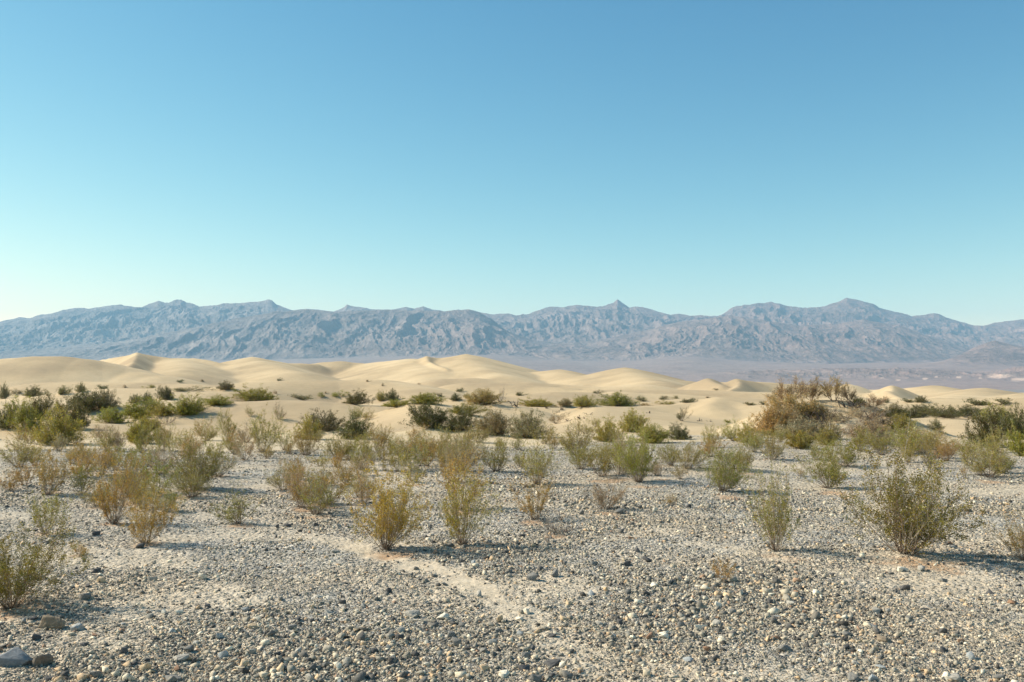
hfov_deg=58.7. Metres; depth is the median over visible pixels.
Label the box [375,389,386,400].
desert shrub
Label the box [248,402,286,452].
creosote bush
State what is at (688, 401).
desert shrub
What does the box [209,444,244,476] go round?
desert shrub
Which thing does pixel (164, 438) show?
creosote bush
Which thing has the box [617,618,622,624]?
rock
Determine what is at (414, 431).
desert shrub
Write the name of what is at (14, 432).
desert shrub
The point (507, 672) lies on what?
rock
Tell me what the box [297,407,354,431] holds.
desert shrub
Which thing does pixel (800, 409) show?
desert shrub
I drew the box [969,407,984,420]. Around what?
desert shrub
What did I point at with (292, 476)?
creosote bush
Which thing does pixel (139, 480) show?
desert shrub
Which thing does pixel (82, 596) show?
rock
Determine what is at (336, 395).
desert shrub
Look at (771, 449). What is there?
creosote bush
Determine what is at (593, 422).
desert shrub
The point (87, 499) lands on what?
desert shrub
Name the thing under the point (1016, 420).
desert shrub
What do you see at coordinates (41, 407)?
desert shrub
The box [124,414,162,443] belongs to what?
desert shrub
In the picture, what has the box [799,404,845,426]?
dead branches
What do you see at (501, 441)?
desert shrub
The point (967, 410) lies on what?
desert shrub
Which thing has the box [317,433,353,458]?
creosote bush
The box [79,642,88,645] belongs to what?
rock
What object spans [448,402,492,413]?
desert shrub
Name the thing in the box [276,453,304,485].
creosote bush
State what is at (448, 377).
sand dunes
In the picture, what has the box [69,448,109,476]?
creosote bush
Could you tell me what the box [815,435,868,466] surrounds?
creosote bush
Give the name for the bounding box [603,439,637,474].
desert shrub
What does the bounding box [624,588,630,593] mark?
rock
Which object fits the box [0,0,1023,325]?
sky
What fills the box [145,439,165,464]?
desert shrub
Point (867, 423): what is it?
desert shrub
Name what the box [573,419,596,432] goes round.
desert shrub
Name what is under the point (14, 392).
desert shrub
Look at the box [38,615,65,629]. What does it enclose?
rock
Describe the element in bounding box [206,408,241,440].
creosote bush
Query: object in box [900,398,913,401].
desert shrub
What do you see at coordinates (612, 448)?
creosote bush
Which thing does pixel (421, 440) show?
desert shrub
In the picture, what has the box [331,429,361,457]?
desert shrub
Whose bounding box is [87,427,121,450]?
creosote bush
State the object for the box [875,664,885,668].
rock
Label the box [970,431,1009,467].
creosote bush
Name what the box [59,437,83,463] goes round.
desert shrub
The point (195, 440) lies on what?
desert shrub
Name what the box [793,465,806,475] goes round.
desert shrub
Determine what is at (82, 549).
desert shrub
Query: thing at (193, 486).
creosote bush
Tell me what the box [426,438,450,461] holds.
creosote bush
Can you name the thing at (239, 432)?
desert shrub
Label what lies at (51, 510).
desert shrub
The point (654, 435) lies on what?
desert shrub
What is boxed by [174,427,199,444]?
desert shrub
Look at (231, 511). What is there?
desert shrub
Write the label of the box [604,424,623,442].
desert shrub
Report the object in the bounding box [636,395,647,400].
desert shrub
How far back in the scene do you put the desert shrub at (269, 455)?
19.59 m
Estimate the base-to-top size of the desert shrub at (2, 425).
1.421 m
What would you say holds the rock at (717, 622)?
on the gravel ground
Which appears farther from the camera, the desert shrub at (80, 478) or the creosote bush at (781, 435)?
the creosote bush at (781, 435)
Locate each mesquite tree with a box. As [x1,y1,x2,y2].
[760,374,813,405]
[797,373,826,400]
[816,374,849,400]
[839,384,857,401]
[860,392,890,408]
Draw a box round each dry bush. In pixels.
[159,414,175,423]
[534,516,574,532]
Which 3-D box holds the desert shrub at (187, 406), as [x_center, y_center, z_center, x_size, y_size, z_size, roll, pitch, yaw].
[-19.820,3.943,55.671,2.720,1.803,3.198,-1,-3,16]
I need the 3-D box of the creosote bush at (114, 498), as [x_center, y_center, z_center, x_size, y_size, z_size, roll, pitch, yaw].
[-4.539,1.639,10.591,0.738,1.049,0.618,1,-3,-12]
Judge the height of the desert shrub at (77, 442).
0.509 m
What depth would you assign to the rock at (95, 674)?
5.07 m
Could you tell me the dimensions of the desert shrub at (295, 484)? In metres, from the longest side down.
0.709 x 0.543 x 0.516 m
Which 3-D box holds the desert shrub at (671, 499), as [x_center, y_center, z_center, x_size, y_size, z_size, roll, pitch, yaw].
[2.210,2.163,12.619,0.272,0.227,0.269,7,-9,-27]
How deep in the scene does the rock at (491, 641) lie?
5.73 m
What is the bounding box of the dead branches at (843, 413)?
[821,406,860,419]
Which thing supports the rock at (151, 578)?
on the gravel ground
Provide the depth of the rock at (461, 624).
6.19 m
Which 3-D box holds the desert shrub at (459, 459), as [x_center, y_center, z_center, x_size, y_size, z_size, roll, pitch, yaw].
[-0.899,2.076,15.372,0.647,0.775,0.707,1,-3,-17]
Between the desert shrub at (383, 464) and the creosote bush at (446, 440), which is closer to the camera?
the desert shrub at (383, 464)
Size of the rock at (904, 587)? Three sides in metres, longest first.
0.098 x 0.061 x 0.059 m
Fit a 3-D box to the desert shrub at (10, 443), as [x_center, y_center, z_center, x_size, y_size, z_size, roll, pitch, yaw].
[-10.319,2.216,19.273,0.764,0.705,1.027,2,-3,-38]
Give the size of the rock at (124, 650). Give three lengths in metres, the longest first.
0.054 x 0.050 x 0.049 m
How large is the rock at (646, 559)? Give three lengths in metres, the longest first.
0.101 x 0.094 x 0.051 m
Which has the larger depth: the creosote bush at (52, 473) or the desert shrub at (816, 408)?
the desert shrub at (816, 408)
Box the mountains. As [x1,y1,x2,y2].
[0,298,1023,389]
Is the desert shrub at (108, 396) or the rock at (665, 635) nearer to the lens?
the rock at (665, 635)
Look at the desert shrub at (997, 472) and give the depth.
16.55 m
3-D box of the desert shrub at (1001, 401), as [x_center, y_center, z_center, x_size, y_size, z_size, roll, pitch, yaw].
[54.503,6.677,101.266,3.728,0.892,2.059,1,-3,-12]
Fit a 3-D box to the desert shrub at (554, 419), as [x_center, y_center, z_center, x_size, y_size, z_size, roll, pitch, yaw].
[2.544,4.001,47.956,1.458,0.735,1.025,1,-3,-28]
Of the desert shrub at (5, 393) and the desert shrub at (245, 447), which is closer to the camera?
the desert shrub at (245, 447)
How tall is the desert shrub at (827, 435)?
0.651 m
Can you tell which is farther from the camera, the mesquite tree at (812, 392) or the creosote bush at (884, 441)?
the mesquite tree at (812, 392)
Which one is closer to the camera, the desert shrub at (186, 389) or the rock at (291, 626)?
the rock at (291, 626)
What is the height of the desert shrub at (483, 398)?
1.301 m
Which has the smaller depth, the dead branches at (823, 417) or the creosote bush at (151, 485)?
the creosote bush at (151, 485)
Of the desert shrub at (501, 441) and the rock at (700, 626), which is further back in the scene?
the desert shrub at (501, 441)
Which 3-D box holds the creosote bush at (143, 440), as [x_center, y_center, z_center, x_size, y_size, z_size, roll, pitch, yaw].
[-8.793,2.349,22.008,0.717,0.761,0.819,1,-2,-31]
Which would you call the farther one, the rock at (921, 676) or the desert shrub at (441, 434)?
the desert shrub at (441, 434)
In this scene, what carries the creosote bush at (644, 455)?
on the gravel ground
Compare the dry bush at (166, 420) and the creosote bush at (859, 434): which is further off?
the dry bush at (166, 420)
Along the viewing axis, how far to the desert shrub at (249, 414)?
54.89 m
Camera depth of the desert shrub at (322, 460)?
18.08 m
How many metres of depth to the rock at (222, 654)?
5.50 m
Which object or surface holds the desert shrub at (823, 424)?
on the sand dunes
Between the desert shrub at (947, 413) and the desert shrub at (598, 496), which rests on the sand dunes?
the desert shrub at (947, 413)
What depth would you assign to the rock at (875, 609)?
6.55 m
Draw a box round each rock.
[0,647,32,666]
[31,633,41,639]
[31,653,53,666]
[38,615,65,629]
[44,676,54,680]
[70,623,83,630]
[78,592,91,599]
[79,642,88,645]
[89,671,101,677]
[92,531,100,535]
[93,568,100,572]
[97,576,106,582]
[120,647,127,653]
[135,543,144,547]
[139,662,150,670]
[146,613,153,618]
[147,576,157,580]
[165,674,181,681]
[173,654,189,660]
[183,645,193,651]
[198,573,206,578]
[213,665,221,670]
[216,633,222,638]
[218,651,228,658]
[239,659,248,666]
[248,623,257,628]
[287,624,296,628]
[305,673,315,681]
[336,662,341,667]
[342,657,350,664]
[395,634,404,638]
[397,626,404,632]
[404,610,420,617]
[436,612,449,618]
[447,631,454,637]
[452,637,461,646]
[458,622,464,626]
[480,647,486,652]
[486,638,497,644]
[497,615,502,622]
[500,670,509,676]
[517,665,529,670]
[522,652,530,657]
[523,608,529,613]
[526,572,538,580]
[528,674,540,681]
[543,659,560,666]
[552,568,557,576]
[559,660,565,667]
[560,615,567,620]
[562,671,572,678]
[589,561,597,565]
[614,508,623,513]
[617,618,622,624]
[624,561,630,565]
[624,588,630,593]
[643,556,651,561]
[646,632,652,638]
[650,582,657,586]
[659,633,668,637]
[683,656,692,662]
[694,625,706,628]
[712,619,721,624]
[776,644,791,651]
[842,631,851,635]
[843,644,849,648]
[847,672,858,681]
[868,674,877,681]
[872,606,880,612]
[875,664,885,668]
[877,634,889,642]
[897,566,907,571]
[900,585,909,589]
[916,674,924,678]
[918,565,924,570]
[939,628,947,632]
[940,646,945,651]
[941,671,949,679]
[947,672,962,681]
[966,651,976,659]
[993,674,1004,678]
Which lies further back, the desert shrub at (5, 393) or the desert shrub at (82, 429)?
the desert shrub at (5, 393)
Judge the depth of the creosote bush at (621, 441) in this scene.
23.35 m
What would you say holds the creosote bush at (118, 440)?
on the gravel ground
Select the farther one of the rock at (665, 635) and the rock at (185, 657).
the rock at (665, 635)
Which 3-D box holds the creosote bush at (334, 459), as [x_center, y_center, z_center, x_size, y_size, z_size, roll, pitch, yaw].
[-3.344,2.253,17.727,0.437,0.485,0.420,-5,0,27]
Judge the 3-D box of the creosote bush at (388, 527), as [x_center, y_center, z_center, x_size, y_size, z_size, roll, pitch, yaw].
[-1.195,1.554,9.132,0.878,1.243,0.845,1,-3,37]
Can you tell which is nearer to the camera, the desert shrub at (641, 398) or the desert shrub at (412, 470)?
the desert shrub at (412, 470)
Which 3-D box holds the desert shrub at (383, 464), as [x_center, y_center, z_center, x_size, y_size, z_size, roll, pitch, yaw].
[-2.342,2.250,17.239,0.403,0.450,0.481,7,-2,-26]
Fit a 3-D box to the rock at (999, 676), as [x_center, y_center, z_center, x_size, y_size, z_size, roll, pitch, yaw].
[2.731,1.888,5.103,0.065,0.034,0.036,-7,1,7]
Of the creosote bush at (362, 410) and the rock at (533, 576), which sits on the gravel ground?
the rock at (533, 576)
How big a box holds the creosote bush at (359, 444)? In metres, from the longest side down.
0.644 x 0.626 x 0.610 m
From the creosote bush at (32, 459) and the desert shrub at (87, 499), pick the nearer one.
the desert shrub at (87, 499)
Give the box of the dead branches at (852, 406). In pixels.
[835,396,866,407]
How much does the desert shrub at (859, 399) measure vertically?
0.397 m
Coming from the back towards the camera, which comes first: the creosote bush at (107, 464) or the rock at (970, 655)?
the creosote bush at (107, 464)
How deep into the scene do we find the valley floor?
3074.12 m
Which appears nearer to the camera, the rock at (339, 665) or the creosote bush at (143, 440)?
the rock at (339, 665)
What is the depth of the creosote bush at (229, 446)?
21.04 m
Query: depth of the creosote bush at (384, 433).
27.69 m
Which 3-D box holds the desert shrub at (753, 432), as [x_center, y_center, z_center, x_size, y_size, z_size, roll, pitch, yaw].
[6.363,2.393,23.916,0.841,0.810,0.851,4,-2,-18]
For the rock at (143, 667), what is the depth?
5.20 m
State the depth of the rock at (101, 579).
7.49 m
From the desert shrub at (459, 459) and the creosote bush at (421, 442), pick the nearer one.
the desert shrub at (459, 459)
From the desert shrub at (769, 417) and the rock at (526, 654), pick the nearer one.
the rock at (526, 654)
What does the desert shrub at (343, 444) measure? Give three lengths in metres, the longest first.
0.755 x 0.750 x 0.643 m
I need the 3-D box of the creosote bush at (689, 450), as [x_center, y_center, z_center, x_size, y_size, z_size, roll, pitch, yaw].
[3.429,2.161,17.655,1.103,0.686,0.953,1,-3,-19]
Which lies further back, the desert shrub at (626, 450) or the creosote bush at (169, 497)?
the desert shrub at (626, 450)
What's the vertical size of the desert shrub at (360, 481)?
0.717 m
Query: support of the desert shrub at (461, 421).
on the sand dunes
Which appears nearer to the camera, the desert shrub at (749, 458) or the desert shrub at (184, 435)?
the desert shrub at (749, 458)
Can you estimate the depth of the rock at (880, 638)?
5.81 m
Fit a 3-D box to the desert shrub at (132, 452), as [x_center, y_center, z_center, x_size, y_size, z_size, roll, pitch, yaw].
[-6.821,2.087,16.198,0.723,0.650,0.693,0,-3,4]
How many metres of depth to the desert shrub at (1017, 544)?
8.81 m
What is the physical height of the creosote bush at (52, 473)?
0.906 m
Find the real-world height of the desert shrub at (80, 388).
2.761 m
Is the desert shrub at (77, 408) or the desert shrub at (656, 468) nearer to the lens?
the desert shrub at (656, 468)
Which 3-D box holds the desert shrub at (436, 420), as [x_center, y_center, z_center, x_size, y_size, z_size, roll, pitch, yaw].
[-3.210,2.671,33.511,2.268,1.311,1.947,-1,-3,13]
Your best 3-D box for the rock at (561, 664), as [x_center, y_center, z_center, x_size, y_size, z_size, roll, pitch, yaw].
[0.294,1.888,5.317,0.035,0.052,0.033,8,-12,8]
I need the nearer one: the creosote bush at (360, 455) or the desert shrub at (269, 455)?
the creosote bush at (360, 455)
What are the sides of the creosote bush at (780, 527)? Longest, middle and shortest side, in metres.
1.098 x 0.690 x 0.684 m
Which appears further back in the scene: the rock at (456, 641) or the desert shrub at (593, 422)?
the desert shrub at (593, 422)
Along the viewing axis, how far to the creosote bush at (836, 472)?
14.88 m
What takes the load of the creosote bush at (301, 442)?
on the gravel ground
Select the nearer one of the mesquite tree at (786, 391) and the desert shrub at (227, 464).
the desert shrub at (227, 464)
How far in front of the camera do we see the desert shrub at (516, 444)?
24.40 m
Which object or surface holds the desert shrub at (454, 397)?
on the sand dunes
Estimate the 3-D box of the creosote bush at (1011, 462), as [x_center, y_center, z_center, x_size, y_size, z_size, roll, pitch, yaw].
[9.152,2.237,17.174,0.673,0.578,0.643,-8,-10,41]
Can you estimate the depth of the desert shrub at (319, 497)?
11.66 m
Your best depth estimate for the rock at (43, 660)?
5.32 m
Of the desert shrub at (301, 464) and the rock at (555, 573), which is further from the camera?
the desert shrub at (301, 464)
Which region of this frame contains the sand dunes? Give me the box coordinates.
[0,353,1023,439]
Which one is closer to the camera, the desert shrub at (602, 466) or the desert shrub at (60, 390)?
the desert shrub at (602, 466)
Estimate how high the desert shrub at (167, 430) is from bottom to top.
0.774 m
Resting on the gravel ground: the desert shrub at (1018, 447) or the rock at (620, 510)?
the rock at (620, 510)
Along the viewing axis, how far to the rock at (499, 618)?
6.26 m
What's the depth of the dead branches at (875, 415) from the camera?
30.83 m
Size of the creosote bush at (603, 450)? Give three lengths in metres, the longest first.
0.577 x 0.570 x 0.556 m
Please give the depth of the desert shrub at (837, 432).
27.40 m
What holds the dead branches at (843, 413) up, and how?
on the gravel ground
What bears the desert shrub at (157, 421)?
on the sand dunes
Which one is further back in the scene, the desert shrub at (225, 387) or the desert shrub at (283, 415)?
the desert shrub at (225, 387)
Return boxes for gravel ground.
[0,414,1023,681]
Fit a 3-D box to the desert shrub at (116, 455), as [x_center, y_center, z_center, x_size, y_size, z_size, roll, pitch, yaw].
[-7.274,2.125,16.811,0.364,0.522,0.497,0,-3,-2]
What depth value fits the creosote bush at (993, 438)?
22.49 m
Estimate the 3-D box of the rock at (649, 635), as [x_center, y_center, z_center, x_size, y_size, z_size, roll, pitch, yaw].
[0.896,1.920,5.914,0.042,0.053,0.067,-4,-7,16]
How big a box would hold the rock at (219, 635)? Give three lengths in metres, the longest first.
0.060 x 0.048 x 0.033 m
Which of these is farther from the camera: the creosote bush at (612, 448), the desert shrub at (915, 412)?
the desert shrub at (915, 412)
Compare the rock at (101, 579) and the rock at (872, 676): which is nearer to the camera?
the rock at (872, 676)
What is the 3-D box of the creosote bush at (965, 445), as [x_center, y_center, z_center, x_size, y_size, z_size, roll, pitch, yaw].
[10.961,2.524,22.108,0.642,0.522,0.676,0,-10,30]
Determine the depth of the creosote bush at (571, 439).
22.01 m
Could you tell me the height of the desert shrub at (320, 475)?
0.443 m
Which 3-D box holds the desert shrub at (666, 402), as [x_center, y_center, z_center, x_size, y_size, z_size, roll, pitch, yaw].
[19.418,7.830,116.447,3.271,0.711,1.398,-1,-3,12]
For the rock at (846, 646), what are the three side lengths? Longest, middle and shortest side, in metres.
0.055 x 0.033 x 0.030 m
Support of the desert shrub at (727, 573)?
on the gravel ground
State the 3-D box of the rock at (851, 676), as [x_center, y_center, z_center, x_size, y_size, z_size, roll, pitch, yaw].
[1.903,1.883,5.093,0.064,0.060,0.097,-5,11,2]
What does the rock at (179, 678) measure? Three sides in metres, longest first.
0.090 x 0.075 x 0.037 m
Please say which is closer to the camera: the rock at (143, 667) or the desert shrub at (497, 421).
the rock at (143, 667)
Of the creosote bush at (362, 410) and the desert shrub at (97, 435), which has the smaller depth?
the desert shrub at (97, 435)
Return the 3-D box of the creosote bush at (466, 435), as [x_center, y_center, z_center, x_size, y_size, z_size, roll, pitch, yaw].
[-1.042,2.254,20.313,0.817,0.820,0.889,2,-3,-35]
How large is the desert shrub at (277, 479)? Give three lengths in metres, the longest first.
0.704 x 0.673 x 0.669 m
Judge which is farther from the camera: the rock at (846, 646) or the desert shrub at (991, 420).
the desert shrub at (991, 420)
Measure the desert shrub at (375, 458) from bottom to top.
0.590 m
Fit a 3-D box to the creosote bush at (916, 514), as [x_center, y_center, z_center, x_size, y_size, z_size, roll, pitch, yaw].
[3.875,1.417,8.823,1.160,1.554,1.576,1,-3,-14]
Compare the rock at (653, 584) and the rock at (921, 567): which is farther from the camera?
the rock at (921, 567)
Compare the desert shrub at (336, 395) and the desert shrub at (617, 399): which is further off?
the desert shrub at (336, 395)
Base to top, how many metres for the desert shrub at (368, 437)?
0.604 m
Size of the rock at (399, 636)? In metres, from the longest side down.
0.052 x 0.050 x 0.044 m
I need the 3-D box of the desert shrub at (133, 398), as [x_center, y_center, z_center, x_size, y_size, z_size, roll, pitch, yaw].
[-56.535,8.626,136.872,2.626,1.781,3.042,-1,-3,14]
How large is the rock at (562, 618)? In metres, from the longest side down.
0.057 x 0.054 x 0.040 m
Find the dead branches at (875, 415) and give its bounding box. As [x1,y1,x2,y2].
[854,405,898,424]
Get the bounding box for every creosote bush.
[0,493,93,609]
[28,446,46,464]
[32,437,76,494]
[50,432,71,451]
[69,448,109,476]
[75,438,96,462]
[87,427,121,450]
[88,436,150,523]
[88,440,118,474]
[103,419,127,450]
[118,471,161,508]
[120,482,181,543]
[133,424,161,452]
[142,484,186,511]
[151,417,178,450]
[155,430,236,487]
[165,461,213,497]
[180,433,202,457]
[192,420,219,440]
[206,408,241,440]
[222,432,246,454]
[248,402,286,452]
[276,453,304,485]
[282,468,306,493]
[291,424,320,454]
[301,470,333,501]
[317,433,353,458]
[329,455,357,484]
[331,444,349,466]
[343,440,433,549]
[346,402,364,417]
[347,432,372,457]
[349,438,381,469]
[368,423,401,441]
[383,435,399,451]
[386,434,426,457]
[408,434,437,455]
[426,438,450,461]
[431,442,455,466]
[437,430,458,448]
[437,462,506,545]
[441,433,487,470]
[443,436,468,456]
[446,425,488,458]
[447,434,477,463]
[469,420,493,442]
[475,431,512,471]
[515,437,565,484]
[557,437,601,468]
[558,414,602,454]
[593,441,612,462]
[598,437,628,458]
[604,419,660,481]
[614,435,627,449]
[656,438,680,465]
[666,436,711,468]
[675,407,692,420]
[692,444,756,490]
[697,434,728,456]
[700,424,729,446]
[717,415,746,440]
[737,445,803,550]
[738,427,767,451]
[752,430,786,459]
[774,427,788,441]
[787,438,851,487]
[809,444,823,459]
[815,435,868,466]
[825,413,986,559]
[848,425,881,450]
[859,426,895,454]
[877,418,931,453]
[901,438,924,462]
[905,424,943,453]
[913,424,958,457]
[919,429,940,448]
[933,434,961,460]
[951,435,975,453]
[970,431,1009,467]
[979,445,1017,472]
[984,425,1016,450]
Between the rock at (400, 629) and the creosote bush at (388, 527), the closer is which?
the rock at (400, 629)
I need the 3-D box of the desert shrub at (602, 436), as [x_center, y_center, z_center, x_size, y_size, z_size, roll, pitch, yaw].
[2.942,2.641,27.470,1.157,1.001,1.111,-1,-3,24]
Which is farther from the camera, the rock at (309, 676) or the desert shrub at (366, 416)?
the desert shrub at (366, 416)
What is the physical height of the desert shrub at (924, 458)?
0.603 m
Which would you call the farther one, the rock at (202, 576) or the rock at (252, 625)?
the rock at (202, 576)
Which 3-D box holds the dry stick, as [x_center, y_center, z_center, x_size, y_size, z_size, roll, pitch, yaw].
[-0.622,1.882,6.186,0.192,0.035,0.067,0,-3,0]
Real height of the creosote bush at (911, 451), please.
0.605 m
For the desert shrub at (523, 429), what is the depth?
30.23 m
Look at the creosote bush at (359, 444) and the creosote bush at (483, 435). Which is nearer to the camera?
the creosote bush at (359, 444)
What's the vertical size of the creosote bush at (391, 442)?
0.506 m
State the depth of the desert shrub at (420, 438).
23.46 m
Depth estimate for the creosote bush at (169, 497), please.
11.64 m
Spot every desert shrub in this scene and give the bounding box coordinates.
[0,384,10,398]
[0,391,47,431]
[0,400,19,429]
[0,432,46,467]
[0,463,29,489]
[4,430,45,459]
[5,421,33,443]
[8,423,28,439]
[9,388,21,393]
[12,458,39,485]
[21,385,46,395]
[23,489,76,534]
[27,402,86,445]
[28,387,61,419]
[46,387,92,427]
[58,386,72,393]
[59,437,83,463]
[65,387,117,411]
[66,419,99,442]
[67,541,88,555]
[69,459,103,493]
[70,435,86,451]
[74,382,86,391]
[76,479,110,505]
[90,423,113,440]
[91,407,128,423]
[96,389,121,408]
[96,469,121,496]
[105,442,149,472]
[105,450,153,493]
[110,445,127,469]
[110,468,159,501]
[119,394,162,419]
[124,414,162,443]
[127,393,143,402]
[131,455,181,493]
[139,413,164,430]
[139,433,188,473]
[141,390,154,402]
[142,398,174,416]
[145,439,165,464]
[154,420,171,441]
[155,386,175,399]
[156,391,211,415]
[157,433,181,453]
[172,385,217,390]
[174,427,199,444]
[177,424,206,450]
[191,414,213,435]
[204,394,233,404]
[204,437,227,459]
[208,479,267,523]
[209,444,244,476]
[216,379,234,389]
[222,424,250,445]
[230,383,278,400]
[231,433,263,459]
[234,417,258,441]
[244,404,254,415]
[252,442,273,457]
[264,448,301,489]
[272,404,286,418]
[272,415,296,449]
[284,440,299,453]
[284,460,319,507]
[288,412,323,439]
[289,450,314,473]
[291,393,313,399]
[291,454,352,514]
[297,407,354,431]
[298,463,349,504]
[303,454,332,465]
[309,465,338,484]
[311,425,325,441]
[329,432,356,451]
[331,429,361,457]
[332,390,350,396]
[333,410,376,438]
[336,458,378,503]
[340,454,371,474]
[340,460,377,496]
[341,389,378,404]
[350,419,389,452]
[358,408,377,419]
[360,426,381,441]
[367,444,388,464]
[373,442,393,458]
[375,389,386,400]
[377,450,396,470]
[382,396,411,407]
[385,388,400,400]
[386,448,417,471]
[389,441,432,468]
[391,422,439,459]
[395,447,428,482]
[397,397,451,428]
[405,392,449,403]
[406,422,426,437]
[406,427,433,445]
[408,437,439,465]
[425,451,489,509]
[435,424,451,439]
[438,443,477,482]
[444,402,483,430]
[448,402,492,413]
[449,393,461,400]
[455,428,473,441]
[463,386,505,404]
[472,407,515,435]
[493,432,513,449]
[505,406,559,438]
[508,470,556,519]
[509,433,525,449]
[512,439,534,467]
[516,396,555,406]
[529,420,559,443]
[544,423,563,448]
[547,411,569,423]
[557,399,573,406]
[571,443,616,476]
[573,394,602,406]
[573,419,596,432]
[578,469,627,509]
[585,418,600,426]
[593,414,627,441]
[594,390,640,406]
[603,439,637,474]
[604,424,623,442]
[604,436,655,466]
[615,404,650,432]
[626,423,671,442]
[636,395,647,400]
[649,448,679,475]
[655,399,676,403]
[661,421,693,439]
[661,491,680,503]
[670,458,690,478]
[679,398,697,402]
[707,555,735,582]
[714,435,751,468]
[727,437,754,470]
[733,419,763,442]
[738,397,792,433]
[740,420,771,444]
[758,390,822,421]
[759,403,807,425]
[760,428,774,440]
[774,415,825,438]
[780,426,817,448]
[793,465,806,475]
[798,398,831,420]
[804,416,848,438]
[811,423,841,444]
[818,438,844,459]
[822,403,867,421]
[829,421,844,439]
[835,417,873,433]
[837,398,889,419]
[844,414,905,443]
[850,394,864,404]
[877,401,913,418]
[882,412,923,433]
[899,403,931,417]
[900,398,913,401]
[913,395,931,402]
[918,447,936,467]
[919,402,935,411]
[919,403,971,417]
[926,415,944,429]
[953,438,1012,477]
[954,404,981,415]
[956,401,1014,445]
[956,437,982,465]
[959,467,968,475]
[960,450,987,475]
[963,398,990,404]
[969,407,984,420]
[973,402,1019,423]
[981,499,1023,559]
[986,397,1011,404]
[998,398,1023,439]
[1002,419,1023,456]
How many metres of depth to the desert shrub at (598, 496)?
12.03 m
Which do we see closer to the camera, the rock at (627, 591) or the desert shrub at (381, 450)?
the rock at (627, 591)
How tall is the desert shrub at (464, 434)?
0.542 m
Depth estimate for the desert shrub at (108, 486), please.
12.89 m
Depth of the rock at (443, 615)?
6.45 m
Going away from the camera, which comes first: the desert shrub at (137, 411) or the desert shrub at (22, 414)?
the desert shrub at (22, 414)
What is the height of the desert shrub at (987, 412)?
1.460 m
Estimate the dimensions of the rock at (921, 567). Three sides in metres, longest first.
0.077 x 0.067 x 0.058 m
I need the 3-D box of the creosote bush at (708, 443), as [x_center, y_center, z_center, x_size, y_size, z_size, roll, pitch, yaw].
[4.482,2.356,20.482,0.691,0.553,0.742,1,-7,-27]
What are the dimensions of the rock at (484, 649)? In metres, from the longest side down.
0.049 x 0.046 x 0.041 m
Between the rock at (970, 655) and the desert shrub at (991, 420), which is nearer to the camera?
the rock at (970, 655)
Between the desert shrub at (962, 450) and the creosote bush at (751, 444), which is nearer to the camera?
the desert shrub at (962, 450)
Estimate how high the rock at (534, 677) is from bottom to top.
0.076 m
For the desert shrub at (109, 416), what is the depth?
54.51 m
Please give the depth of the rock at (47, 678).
5.07 m
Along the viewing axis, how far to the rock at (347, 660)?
5.34 m
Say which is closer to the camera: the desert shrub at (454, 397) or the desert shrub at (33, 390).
the desert shrub at (454, 397)
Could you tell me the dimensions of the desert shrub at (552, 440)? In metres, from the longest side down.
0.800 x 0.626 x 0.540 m
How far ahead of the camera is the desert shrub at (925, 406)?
101.28 m
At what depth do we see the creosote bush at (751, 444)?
21.91 m
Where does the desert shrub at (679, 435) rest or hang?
on the sand dunes
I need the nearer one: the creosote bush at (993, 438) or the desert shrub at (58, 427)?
the creosote bush at (993, 438)
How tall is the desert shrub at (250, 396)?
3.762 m
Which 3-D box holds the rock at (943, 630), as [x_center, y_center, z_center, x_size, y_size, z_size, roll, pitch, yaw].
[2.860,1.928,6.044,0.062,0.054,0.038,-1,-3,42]
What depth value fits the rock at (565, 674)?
5.10 m
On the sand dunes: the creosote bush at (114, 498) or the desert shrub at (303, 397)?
the desert shrub at (303, 397)
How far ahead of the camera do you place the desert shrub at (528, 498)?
11.19 m
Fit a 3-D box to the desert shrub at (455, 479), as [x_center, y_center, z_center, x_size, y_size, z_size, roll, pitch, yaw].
[-0.674,1.836,12.185,0.834,0.842,0.922,0,-3,33]
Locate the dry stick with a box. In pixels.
[406,614,433,620]
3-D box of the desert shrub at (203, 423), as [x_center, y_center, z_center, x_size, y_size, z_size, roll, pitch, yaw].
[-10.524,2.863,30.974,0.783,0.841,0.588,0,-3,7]
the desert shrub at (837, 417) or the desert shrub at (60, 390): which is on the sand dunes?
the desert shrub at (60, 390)
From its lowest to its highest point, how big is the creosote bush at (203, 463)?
1.028 m
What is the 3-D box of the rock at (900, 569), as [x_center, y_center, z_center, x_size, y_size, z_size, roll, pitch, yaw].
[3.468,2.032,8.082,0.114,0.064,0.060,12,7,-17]
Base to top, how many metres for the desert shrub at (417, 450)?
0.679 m
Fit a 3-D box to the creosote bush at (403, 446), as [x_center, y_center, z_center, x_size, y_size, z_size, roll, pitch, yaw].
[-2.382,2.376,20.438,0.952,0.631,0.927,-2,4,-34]
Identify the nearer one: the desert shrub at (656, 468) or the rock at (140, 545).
the rock at (140, 545)
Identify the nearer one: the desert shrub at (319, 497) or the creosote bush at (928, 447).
the desert shrub at (319, 497)
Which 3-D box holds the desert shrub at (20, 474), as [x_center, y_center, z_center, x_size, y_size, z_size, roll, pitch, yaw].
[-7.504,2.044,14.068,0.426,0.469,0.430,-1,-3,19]
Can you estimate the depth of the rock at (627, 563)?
8.36 m
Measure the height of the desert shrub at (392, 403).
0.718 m
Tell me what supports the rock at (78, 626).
on the gravel ground
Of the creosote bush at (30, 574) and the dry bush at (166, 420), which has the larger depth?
the dry bush at (166, 420)
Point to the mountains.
(868, 346)
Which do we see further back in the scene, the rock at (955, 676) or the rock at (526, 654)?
the rock at (526, 654)

